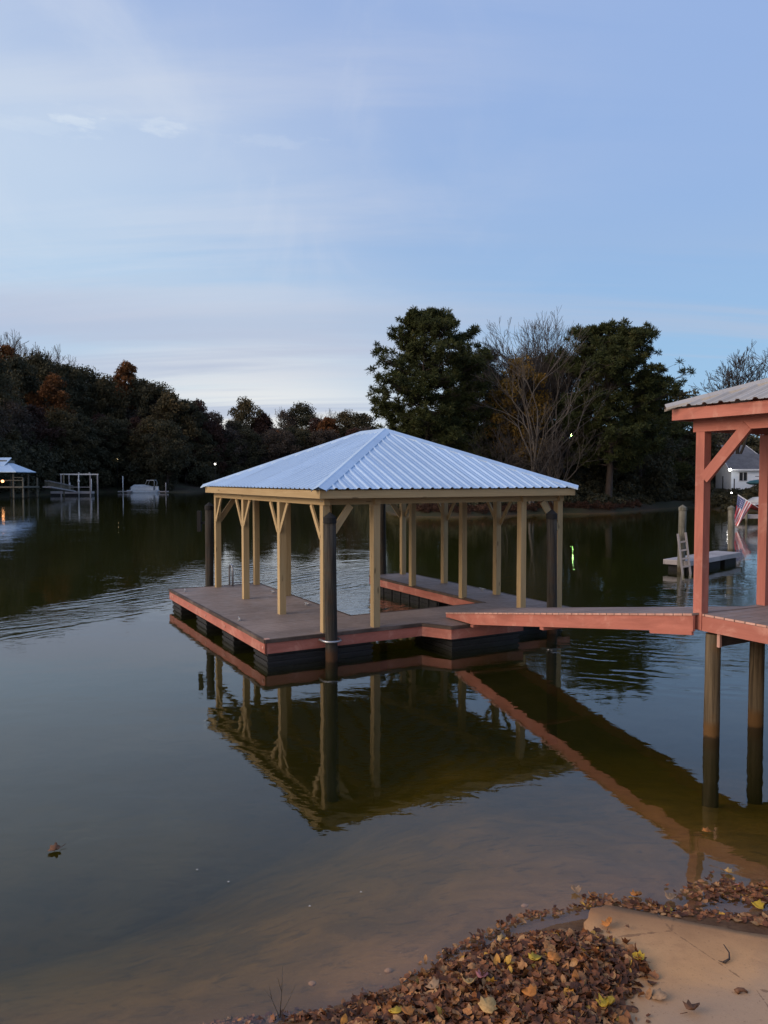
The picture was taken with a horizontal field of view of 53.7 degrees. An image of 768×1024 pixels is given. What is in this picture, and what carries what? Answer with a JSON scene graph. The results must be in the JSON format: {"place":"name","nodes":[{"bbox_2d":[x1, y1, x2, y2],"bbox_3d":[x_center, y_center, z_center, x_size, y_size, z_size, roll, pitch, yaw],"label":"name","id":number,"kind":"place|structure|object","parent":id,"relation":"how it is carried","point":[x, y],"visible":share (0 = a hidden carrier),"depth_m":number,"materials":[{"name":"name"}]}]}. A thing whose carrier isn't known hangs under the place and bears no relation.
{"place":"outdoors","nodes":[
{"label":"outdoors","id":0,"kind":"place"},
{"bbox_2d":[0,491,757,639],"bbox_3d":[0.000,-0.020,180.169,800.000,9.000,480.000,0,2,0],"label":"water","id":1,"kind":"structure","parent":0,"point":[42,536],"depth_m":40.12,"materials":[{"name":"liquid"}]},
{"bbox_2d":[0,458,39,498],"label":"roofed dock house","id":2,"kind":"structure","parent":1,"relation":"in","point":[7,465],"depth_m":129.34,"materials":[{"name":"metal"}]},
{"bbox_2d":[43,474,75,495],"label":"railed ramp","id":3,"kind":"structure","parent":1,"relation":"in","point":[63,488],"depth_m":141.56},
{"bbox_2d":[50,473,98,495],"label":"lift","id":4,"kind":"object","parent":1,"relation":"in","point":[76,493],"visible":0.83,"depth_m":149.98,"materials":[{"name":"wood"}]},
{"bbox_2d":[127,480,159,492],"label":"pontoon boat","id":5,"kind":"object","parent":1,"relation":"on","point":[143,488],"visible":0.93,"depth_m":180.79,"materials":[{"name":"fabric"}]},
{"bbox_2d":[205,502,214,698],"bbox_3d":[-4.677,2.778,20.377,0.261,6.080,0.242,0,2,0],"label":"piling","id":6,"kind":"object","parent":1,"relation":"in","point":[209,566],"visible":0.73,"depth_m":20.25,"materials":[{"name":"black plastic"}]},
{"bbox_2d":[197,511,204,531],"bbox_3d":[-4.881,0.245,20.277,0.210,0.550,0.120,0,2,0],"label":"dock bumper","id":7,"kind":"object","parent":6,"relation":"attached to","point":[199,521],"visible":1,"depth_m":20.22,"materials":[{"name":"black plastic"}]},
{"bbox_2d":[323,512,338,801],"bbox_3d":[-0.958,3.051,13.881,0.289,6.101,0.242,0,2,0],"label":"piling","id":8,"kind":"object","parent":1,"relation":"in","point":[331,656],"visible":0.94,"depth_m":13.78,"materials":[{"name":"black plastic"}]},
{"bbox_2d":[169,428,578,675],"bbox_3d":[-0.639,0.399,18.104,7.221,4.732,8.089,-1,3,-29],"label":"covered boat dock","id":9,"kind":"object","parent":1,"relation":"on","point":[280,630],"visible":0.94,"depth_m":16.05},
{"bbox_2d":[446,606,763,634],"bbox_3d":[3.210,1.734,12.932,1.328,1.136,6.378,-1,3,-25],"label":"gangway","id":10,"kind":"object","parent":9,"relation":"on","point":[670,620],"visible":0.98,"depth_m":11.73,"materials":[{"name":"paint"}]},
{"bbox_2d":[380,504,387,674],"bbox_3d":[-0.034,2.557,22.945,0.301,6.301,0.242,0,2,0],"label":"piling","id":11,"kind":"object","parent":1,"relation":"in","point":[383,652],"visible":0.38,"depth_m":22.82,"materials":[{"name":"black wood"}]},
{"bbox_2d":[360,917,520,1006],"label":"fallen leaves","id":12,"kind":"object","parent":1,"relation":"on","point":[455,945],"visible":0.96,"depth_m":5.36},
{"bbox_2d":[436,899,594,955],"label":"fallen leaves","id":13,"kind":"object","parent":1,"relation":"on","point":[590,903],"visible":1,"depth_m":5.72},
{"bbox_2d":[546,509,557,743],"bbox_3d":[3.634,2.966,16.426,0.299,6.051,0.242,0,2,0],"label":"piling","id":14,"kind":"object","parent":1,"relation":"in","point":[551,516],"visible":0.85,"depth_m":16.32,"materials":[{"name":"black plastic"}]},
{"bbox_2d":[675,505,686,644],"bbox_3d":[10.605,2.633,27.119,0.344,5.789,0.291,0,2,0],"label":"piling","id":15,"kind":"object","parent":1,"relation":"in","point":[682,509],"visible":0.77,"depth_m":26.99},
{"bbox_2d":[677,532,691,579],"bbox_3d":[10.590,1.557,26.747,0.448,1.674,0.339,0,2,0],"label":"wooden ladder","id":16,"kind":"object","parent":1,"relation":"in","point":[680,555],"visible":0.91,"depth_m":26.73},
{"bbox_2d":[663,551,740,576],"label":"swim platform","id":17,"kind":"structure","parent":1,"relation":"on","point":[717,558],"depth_m":28.49,"materials":[{"name":"white plastic"}]},
{"bbox_2d":[665,870,767,907],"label":"fallen leaves","id":18,"kind":"object","parent":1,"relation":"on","point":[719,889],"visible":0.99,"depth_m":6.06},
{"bbox_2d":[727,505,734,605],"bbox_3d":[15.504,2.465,33.928,0.362,5.533,0.314,0,2,0],"label":"piling","id":19,"kind":"object","parent":1,"relation":"in","point":[731,528],"visible":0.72,"depth_m":33.78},
{"bbox_2d":[735,495,756,527],"bbox_3d":[24.309,0.267,50.143,2.574,2.858,0.973,-1,3,-23],"label":"flag on pole","id":20,"kind":"object","parent":1,"relation":"in","point":[744,505],"visible":0.88,"depth_m":50.02,"materials":[{"name":"fabric"}]},
{"bbox_2d":[743,512,757,521],"bbox_3d":[31.400,0.758,58.583,8.000,3.000,1.410,0,2,0],"label":"boat lift dock","id":21,"kind":"object","parent":1,"relation":"in","point":[747,516],"visible":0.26,"depth_m":58.07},
{"bbox_2d":[748,497,758,510],"bbox_3d":[31.697,-0.706,60.026,6.400,1.413,2.380,0,2,0],"label":"covered motorboat","id":22,"kind":"object","parent":21,"relation":"on","point":[754,500],"visible":0.33,"depth_m":59.65,"materials":[{"name":"fabric"}]},
{"bbox_2d":[0,380,767,1023],"bbox_3d":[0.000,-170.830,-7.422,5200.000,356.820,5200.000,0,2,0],"label":"ground","id":23,"kind":"structure","parent":0,"point":[218,856],"depth_m":12.96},
{"bbox_2d":[0,343,18,388],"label":"broadleaf tree","id":24,"kind":"object","parent":23,"relation":"on","point":[7,350],"visible":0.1,"depth_m":203.29,"materials":[{"name":"orange plant"}]},
{"bbox_2d":[0,398,21,441],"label":"broadleaf tree","id":25,"kind":"object","parent":23,"relation":"on","point":[14,435],"visible":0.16,"depth_m":154.75,"materials":[{"name":"green plant"}]},
{"bbox_2d":[0,352,27,413],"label":"broadleaf tree","id":26,"kind":"object","parent":23,"relation":"on","point":[5,377],"visible":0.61,"depth_m":163.93,"materials":[{"name":"green plant"}]},
{"bbox_2d":[0,399,38,448],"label":"broadleaf tree","id":27,"kind":"object","parent":23,"relation":"on","point":[20,413],"visible":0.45,"depth_m":160.72,"materials":[{"name":"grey plant"}]},
{"bbox_2d":[0,353,45,406],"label":"broadleaf tree","id":28,"kind":"object","parent":23,"relation":"on","point":[26,379],"visible":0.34,"depth_m":182.54,"materials":[{"name":"green plant"}]},
{"bbox_2d":[6,349,79,411],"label":"broadleaf tree","id":29,"kind":"object","parent":23,"relation":"on","point":[44,365],"visible":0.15,"depth_m":196.95,"materials":[{"name":"green plant"}]},
{"bbox_2d":[23,404,66,452],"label":"broadleaf tree","id":30,"kind":"object","parent":23,"relation":"on","point":[40,435],"visible":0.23,"depth_m":171.07,"materials":[{"name":"green plant"}]},
{"bbox_2d":[25,372,76,439],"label":"broadleaf tree","id":31,"kind":"object","parent":23,"relation":"on","point":[52,383],"visible":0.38,"depth_m":183.52,"materials":[{"name":"orange plant"}]},
{"bbox_2d":[41,406,85,475],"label":"broadleaf tree","id":32,"kind":"object","parent":23,"relation":"on","point":[57,414],"visible":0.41,"depth_m":177.39,"materials":[{"name":"green plant"}]},
{"bbox_2d":[51,361,94,419],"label":"broadleaf tree","id":33,"kind":"object","parent":23,"relation":"on","point":[67,371],"visible":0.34,"depth_m":211.81,"materials":[{"name":"green plant"}]},
{"bbox_2d":[50,410,97,467],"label":"broadleaf tree","id":34,"kind":"object","parent":23,"relation":"on","point":[79,437],"visible":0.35,"depth_m":181.01,"materials":[{"name":"green plant"}]},
{"bbox_2d":[73,364,112,416],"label":"broadleaf tree","id":35,"kind":"object","parent":23,"relation":"on","point":[87,372],"visible":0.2,"depth_m":220.15,"materials":[{"name":"green plant"}]},
{"bbox_2d":[86,413,118,446],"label":"broadleaf tree","id":36,"kind":"object","parent":23,"relation":"on","point":[95,417],"visible":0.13,"depth_m":201.82,"materials":[{"name":"green plant"}]},
{"bbox_2d":[82,372,130,420],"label":"broadleaf tree","id":37,"kind":"object","parent":23,"relation":"on","point":[106,387],"visible":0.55,"depth_m":218.91,"materials":[{"name":"green plant"}]},
{"bbox_2d":[89,415,130,469],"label":"broadleaf tree","id":38,"kind":"object","parent":23,"relation":"on","point":[108,425],"visible":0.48,"depth_m":199.54,"materials":[{"name":"green plant"}]},
{"bbox_2d":[100,418,140,469],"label":"broadleaf tree","id":39,"kind":"object","parent":23,"relation":"on","point":[124,428],"visible":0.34,"depth_m":202.34,"materials":[{"name":"green plant"}]},
{"bbox_2d":[108,359,141,417],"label":"broadleaf tree","id":40,"kind":"object","parent":23,"relation":"on","point":[126,371],"visible":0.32,"depth_m":228.28,"materials":[{"name":"orange plant"}]},
{"bbox_2d":[113,376,156,417],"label":"broadleaf tree","id":41,"kind":"object","parent":23,"relation":"on","point":[139,384],"visible":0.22,"depth_m":227.98,"materials":[{"name":"green plant"}]},
{"bbox_2d":[119,415,157,461],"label":"broadleaf tree","id":42,"kind":"object","parent":23,"relation":"on","point":[135,420],"visible":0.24,"depth_m":204.49,"materials":[{"name":"green plant"}]},
{"bbox_2d":[127,416,165,469],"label":"broadleaf tree","id":43,"kind":"object","parent":23,"relation":"on","point":[147,427],"visible":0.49,"depth_m":199.63,"materials":[{"name":"green plant"}]},
{"bbox_2d":[131,380,173,419],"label":"broadleaf tree","id":44,"kind":"object","parent":23,"relation":"on","point":[149,395],"visible":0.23,"depth_m":224.89,"materials":[{"name":"green plant"}]},
{"bbox_2d":[0,392,334,493],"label":"woodland","id":45,"kind":"object","parent":23,"relation":"on","point":[46,465],"visible":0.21,"depth_m":185.54,"materials":[{"name":"green plant"}]},
{"bbox_2d":[140,419,195,484],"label":"broadleaf tree","id":46,"kind":"object","parent":23,"relation":"on","point":[173,433],"visible":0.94,"depth_m":193.00,"materials":[{"name":"green plant"}]},
{"bbox_2d":[148,389,202,478],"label":"broadleaf tree","id":47,"kind":"object","parent":23,"relation":"on","point":[170,400],"visible":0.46,"depth_m":218.68,"materials":[{"name":"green plant"}]},
{"bbox_2d":[165,399,211,482],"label":"broadleaf tree","id":48,"kind":"object","parent":23,"relation":"on","point":[199,413],"visible":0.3,"depth_m":223.24,"materials":[{"name":"green plant"}]},
{"bbox_2d":[178,423,204,482],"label":"broadleaf tree","id":49,"kind":"object","parent":23,"relation":"on","point":[194,452],"visible":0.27,"depth_m":222.42,"materials":[{"name":"green plant"}]},
{"bbox_2d":[187,429,224,474],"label":"broadleaf tree","id":50,"kind":"object","parent":23,"relation":"on","point":[201,449],"visible":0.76,"depth_m":222.77,"materials":[{"name":"green plant"}]},
{"bbox_2d":[188,398,225,463],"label":"broadleaf tree","id":51,"kind":"object","parent":23,"relation":"on","point":[203,409],"visible":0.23,"depth_m":229.52,"materials":[{"name":"green plant"}]},
{"bbox_2d":[196,424,232,473],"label":"broadleaf tree","id":52,"kind":"object","parent":23,"relation":"on","point":[217,436],"visible":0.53,"depth_m":227.53,"materials":[{"name":"green plant"}]},
{"bbox_2d":[208,410,237,440],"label":"broadleaf tree","id":53,"kind":"object","parent":23,"relation":"on","point":[217,417],"visible":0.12,"depth_m":243.99,"materials":[{"name":"green plant"}]},
{"bbox_2d":[223,426,247,467],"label":"broadleaf tree","id":54,"kind":"object","parent":23,"relation":"on","point":[232,434],"visible":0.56,"depth_m":233.33,"materials":[{"name":"green plant"}]},
{"bbox_2d":[224,419,247,454],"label":"broadleaf tree","id":55,"kind":"object","parent":23,"relation":"on","point":[238,424],"visible":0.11,"depth_m":249.70,"materials":[{"name":"green plant"}]},
{"bbox_2d":[227,396,266,448],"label":"broadleaf tree","id":56,"kind":"object","parent":23,"relation":"on","point":[240,413],"visible":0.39,"depth_m":258.35,"materials":[{"name":"green plant"}]},
{"bbox_2d":[231,427,268,467],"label":"broadleaf tree","id":57,"kind":"object","parent":23,"relation":"on","point":[251,455],"visible":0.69,"depth_m":235.51,"materials":[{"name":"green plant"}]},
{"bbox_2d":[250,412,276,447],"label":"broadleaf tree","id":58,"kind":"object","parent":23,"relation":"on","point":[263,422],"visible":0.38,"depth_m":259.53,"materials":[{"name":"red plant"}]},
{"bbox_2d":[256,428,287,462],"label":"broadleaf tree","id":59,"kind":"object","parent":23,"relation":"on","point":[270,439],"visible":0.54,"depth_m":239.57,"materials":[{"name":"green plant"}]},
{"bbox_2d":[264,967,295,1017],"bbox_3d":[-0.638,2.942,4.646,0.201,0.301,0.035,0,2,0],"label":"weed stem","id":60,"kind":"object","parent":23,"relation":"on","point":[279,1014],"visible":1,"depth_m":4.65,"materials":[{"name":"brown plant"}]},
{"bbox_2d":[267,409,298,436],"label":"broadleaf tree","id":61,"kind":"object","parent":23,"relation":"on","point":[283,415],"visible":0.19,"depth_m":277.52,"materials":[{"name":"green plant"}]},
{"bbox_2d":[267,429,302,460],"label":"broadleaf tree","id":62,"kind":"object","parent":23,"relation":"on","point":[288,438],"visible":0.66,"depth_m":239.65,"materials":[{"name":"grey plant"}]},
{"bbox_2d":[199,985,390,1023],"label":"fallen leaves","id":63,"kind":"object","parent":23,"relation":"on","point":[326,1014],"visible":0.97,"depth_m":4.67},
{"bbox_2d":[275,401,316,429],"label":"broadleaf tree","id":64,"kind":"object","parent":23,"relation":"on","point":[303,412],"visible":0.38,"depth_m":279.67,"materials":[{"name":"green plant"}]},
{"bbox_2d":[286,430,313,453],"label":"broadleaf tree","id":65,"kind":"object","parent":23,"relation":"on","point":[303,436],"visible":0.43,"depth_m":242.65,"materials":[{"name":"green plant"}]},
{"bbox_2d":[301,428,325,449],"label":"broadleaf tree","id":66,"kind":"object","parent":23,"relation":"on","point":[317,433],"visible":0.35,"depth_m":242.52,"materials":[{"name":"green plant"}]},
{"bbox_2d":[307,417,322,443],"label":"broadleaf tree","id":67,"kind":"object","parent":23,"relation":"on","point":[314,424],"visible":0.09,"depth_m":263.34,"materials":[{"name":"red plant"}]},
{"bbox_2d":[316,416,338,441],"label":"broadleaf tree","id":68,"kind":"object","parent":23,"relation":"on","point":[326,423],"visible":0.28,"depth_m":259.44,"materials":[{"name":"orange plant"}]},
{"bbox_2d":[313,428,342,445],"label":"broadleaf tree","id":69,"kind":"object","parent":23,"relation":"on","point":[329,434],"visible":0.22,"depth_m":243.98,"materials":[{"name":"green plant"}]},
{"bbox_2d":[331,409,357,437],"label":"broadleaf tree","id":70,"kind":"object","parent":23,"relation":"on","point":[344,419],"visible":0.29,"depth_m":267.66,"materials":[{"name":"green plant"}]},
{"bbox_2d":[342,413,378,435],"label":"broadleaf tree","id":71,"kind":"object","parent":23,"relation":"on","point":[363,419],"visible":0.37,"depth_m":263.15,"materials":[{"name":"green plant"}]},
{"bbox_2d":[365,306,498,458],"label":"pine tree","id":72,"kind":"object","parent":23,"relation":"on","point":[429,374],"visible":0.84,"depth_m":74.68,"materials":[{"name":"green plant"}]},
{"bbox_2d":[437,346,514,464],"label":"pine tree","id":73,"kind":"object","parent":23,"relation":"on","point":[480,436],"visible":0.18,"depth_m":89.52,"materials":[{"name":"green plant"}]},
{"bbox_2d":[319,926,658,1023],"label":"fallen leaves","id":74,"kind":"object","parent":23,"relation":"on","point":[453,996],"depth_m":4.66,"materials":[{"name":"plant"}]},
{"bbox_2d":[401,1003,414,1014],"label":"fallen leaf","id":75,"kind":"object","parent":74,"relation":"on","point":[408,1010],"visible":1,"depth_m":4.43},
{"bbox_2d":[424,977,438,988],"bbox_3d":[0.292,2.921,4.703,0.094,0.037,0.146,-17,0,-33],"label":"fallen leaf","id":76,"kind":"object","parent":74,"relation":"on","point":[434,982],"visible":1,"depth_m":4.70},
{"bbox_2d":[478,996,497,1017],"bbox_3d":[0.589,2.871,4.391,0.116,0.027,0.182,20,21,32],"label":"fallen leaf","id":77,"kind":"object","parent":74,"relation":"on","point":[487,1004],"visible":1,"depth_m":4.42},
{"bbox_2d":[521,984,544,996],"bbox_3d":[0.882,2.852,4.508,0.146,0.038,0.094,-5,9,32],"label":"fallen leaf","id":78,"kind":"object","parent":74,"relation":"on","point":[530,990],"visible":1,"depth_m":4.52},
{"bbox_2d":[547,951,564,964],"bbox_3d":[1.114,2.875,4.894,0.122,0.024,0.093,1,3,21],"label":"fallen leaf","id":79,"kind":"object","parent":74,"relation":"on","point":[554,955],"visible":1,"depth_m":4.91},
{"bbox_2d":[596,993,614,1006],"bbox_3d":[1.282,2.860,4.413,0.175,0.064,0.113,-6,-8,-42],"label":"fallen leaf","id":80,"kind":"object","parent":74,"relation":"on","point":[607,1001],"visible":1,"depth_m":4.45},
{"bbox_2d":[460,417,560,468],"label":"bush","id":81,"kind":"object","parent":23,"relation":"on","point":[508,442],"visible":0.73,"depth_m":72.62,"materials":[{"name":"brown plant"}]},
{"bbox_2d":[480,354,551,467],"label":"broadleaf tree","id":82,"kind":"object","parent":23,"relation":"on","point":[503,384],"visible":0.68,"depth_m":77.80,"materials":[{"name":"green plant"}]},
{"bbox_2d":[405,945,629,1023],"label":"leaf mould","id":83,"kind":"object","parent":23,"relation":"on","point":[429,1015],"visible":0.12,"depth_m":4.53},
{"bbox_2d":[449,306,603,476],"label":"bare tree","id":84,"kind":"object","parent":23,"relation":"on","point":[534,358],"visible":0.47,"depth_m":81.86,"materials":[{"name":"brown plant"}]},
{"bbox_2d":[463,320,591,452],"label":"bare tree","id":85,"kind":"object","parent":23,"relation":"on","point":[550,385],"visible":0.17,"depth_m":86.40,"materials":[{"name":"brown plant"}]},
{"bbox_2d":[416,499,642,513],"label":"leaf litter","id":86,"kind":"object","parent":23,"relation":"on","point":[429,507],"visible":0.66,"depth_m":71.74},
{"bbox_2d":[512,358,570,471],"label":"broadleaf tree","id":87,"kind":"object","parent":23,"relation":"on","point":[545,457],"visible":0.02,"depth_m":96.24,"materials":[{"name":"green plant"}]},
{"bbox_2d":[465,325,618,504],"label":"bare tree","id":88,"kind":"object","parent":23,"relation":"on","point":[533,445],"visible":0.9,"depth_m":73.12,"materials":[{"name":"brown plant"}]},
{"bbox_2d":[493,420,606,506],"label":"bare tree","id":89,"kind":"object","parent":23,"relation":"on","point":[553,460],"visible":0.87,"depth_m":71.98,"materials":[{"name":"brown plant"}]},
{"bbox_2d":[520,328,616,477],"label":"bare tree","id":90,"kind":"object","parent":23,"relation":"on","point":[570,455],"visible":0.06,"depth_m":92.07,"materials":[{"name":"brown plant"}]},
{"bbox_2d":[388,454,758,510],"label":"brush","id":91,"kind":"object","parent":23,"relation":"on","point":[591,488],"visible":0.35,"depth_m":84.75,"materials":[{"name":"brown plant"}]},
{"bbox_2d":[505,347,655,471],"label":"bare tree","id":92,"kind":"object","parent":23,"relation":"on","point":[570,384],"visible":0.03,"depth_m":92.74,"materials":[{"name":"brown plant"}]},
{"bbox_2d":[589,441,640,487],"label":"broadleaf tree","id":93,"kind":"object","parent":23,"relation":"on","point":[631,476],"visible":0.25,"depth_m":86.84,"materials":[{"name":"green plant"}]},
{"bbox_2d":[542,317,695,496],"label":"pine tree","id":94,"kind":"object","parent":23,"relation":"on","point":[620,353],"visible":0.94,"depth_m":76.80,"materials":[{"name":"green plant"}]},
{"bbox_2d":[480,422,759,484],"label":"woodland","id":95,"kind":"object","parent":23,"relation":"on","point":[753,443],"visible":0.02,"depth_m":145.20,"materials":[{"name":"green plant"}]},
{"bbox_2d":[615,370,695,481],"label":"pine tree","id":96,"kind":"object","parent":23,"relation":"on","point":[675,435],"visible":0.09,"depth_m":97.28,"materials":[{"name":"green plant"}]},
{"bbox_2d":[582,893,767,925],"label":"fallen leaves","id":97,"kind":"object","parent":23,"relation":"on","point":[689,911],"visible":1,"depth_m":5.78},
{"bbox_2d":[666,389,726,473],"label":"broadleaf tree","id":98,"kind":"object","parent":23,"relation":"on","point":[686,440],"visible":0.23,"depth_m":105.77,"materials":[{"name":"green plant"}]},
{"bbox_2d":[664,378,767,807],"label":"red gazebo","id":99,"kind":"object","parent":23,"relation":"on","point":[740,412],"visible":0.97,"depth_m":9.74,"materials":[{"name":"paint"}]},
{"bbox_2d":[689,343,767,453],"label":"bare tree","id":100,"kind":"object","parent":23,"relation":"on","point":[737,381],"visible":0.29,"depth_m":115.02,"materials":[{"name":"brown plant"}]},
{"bbox_2d":[715,454,758,488],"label":"lakeside house","id":101,"kind":"structure","parent":23,"relation":"on","point":[744,469],"depth_m":100.32,"materials":[{"name":"white"}]},
{"bbox_2d":[738,472,747,481],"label":"window","id":102,"kind":"structure","parent":101,"relation":"in","point":[743,476],"depth_m":99.66,"materials":[{"name":"black glass"}]},
{"bbox_2d":[721,445,756,453],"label":"lakeside house","id":103,"kind":"structure","parent":23,"relation":"on","point":[747,450],"depth_m":130.30,"materials":[{"name":"grey"}]},
{"bbox_2d":[0,0,767,437],"label":"sky","id":104,"kind":"structure","parent":0,"point":[224,201],"materials":[{"name":"blue"}]},
{"bbox_2d":[584,905,767,1023],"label":"sand","id":105,"kind":"structure","parent":0,"point":[683,958],"depth_m":4.95,"materials":[{"name":"beige soil"}]},
{"bbox_2d":[652,988,666,999],"bbox_3d":[1.644,2.925,4.601,0.146,0.016,0.093,-13,9,23],"label":"fallen leaf","id":106,"kind":"object","parent":105,"relation":"on","point":[658,994],"visible":1,"depth_m":4.59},
{"bbox_2d":[680,1000,699,1013],"bbox_3d":[1.791,2.904,4.450,0.146,0.051,0.094,-9,-12,-16],"label":"fallen leaf","id":107,"kind":"object","parent":105,"relation":"on","point":[688,1005],"visible":1,"depth_m":4.47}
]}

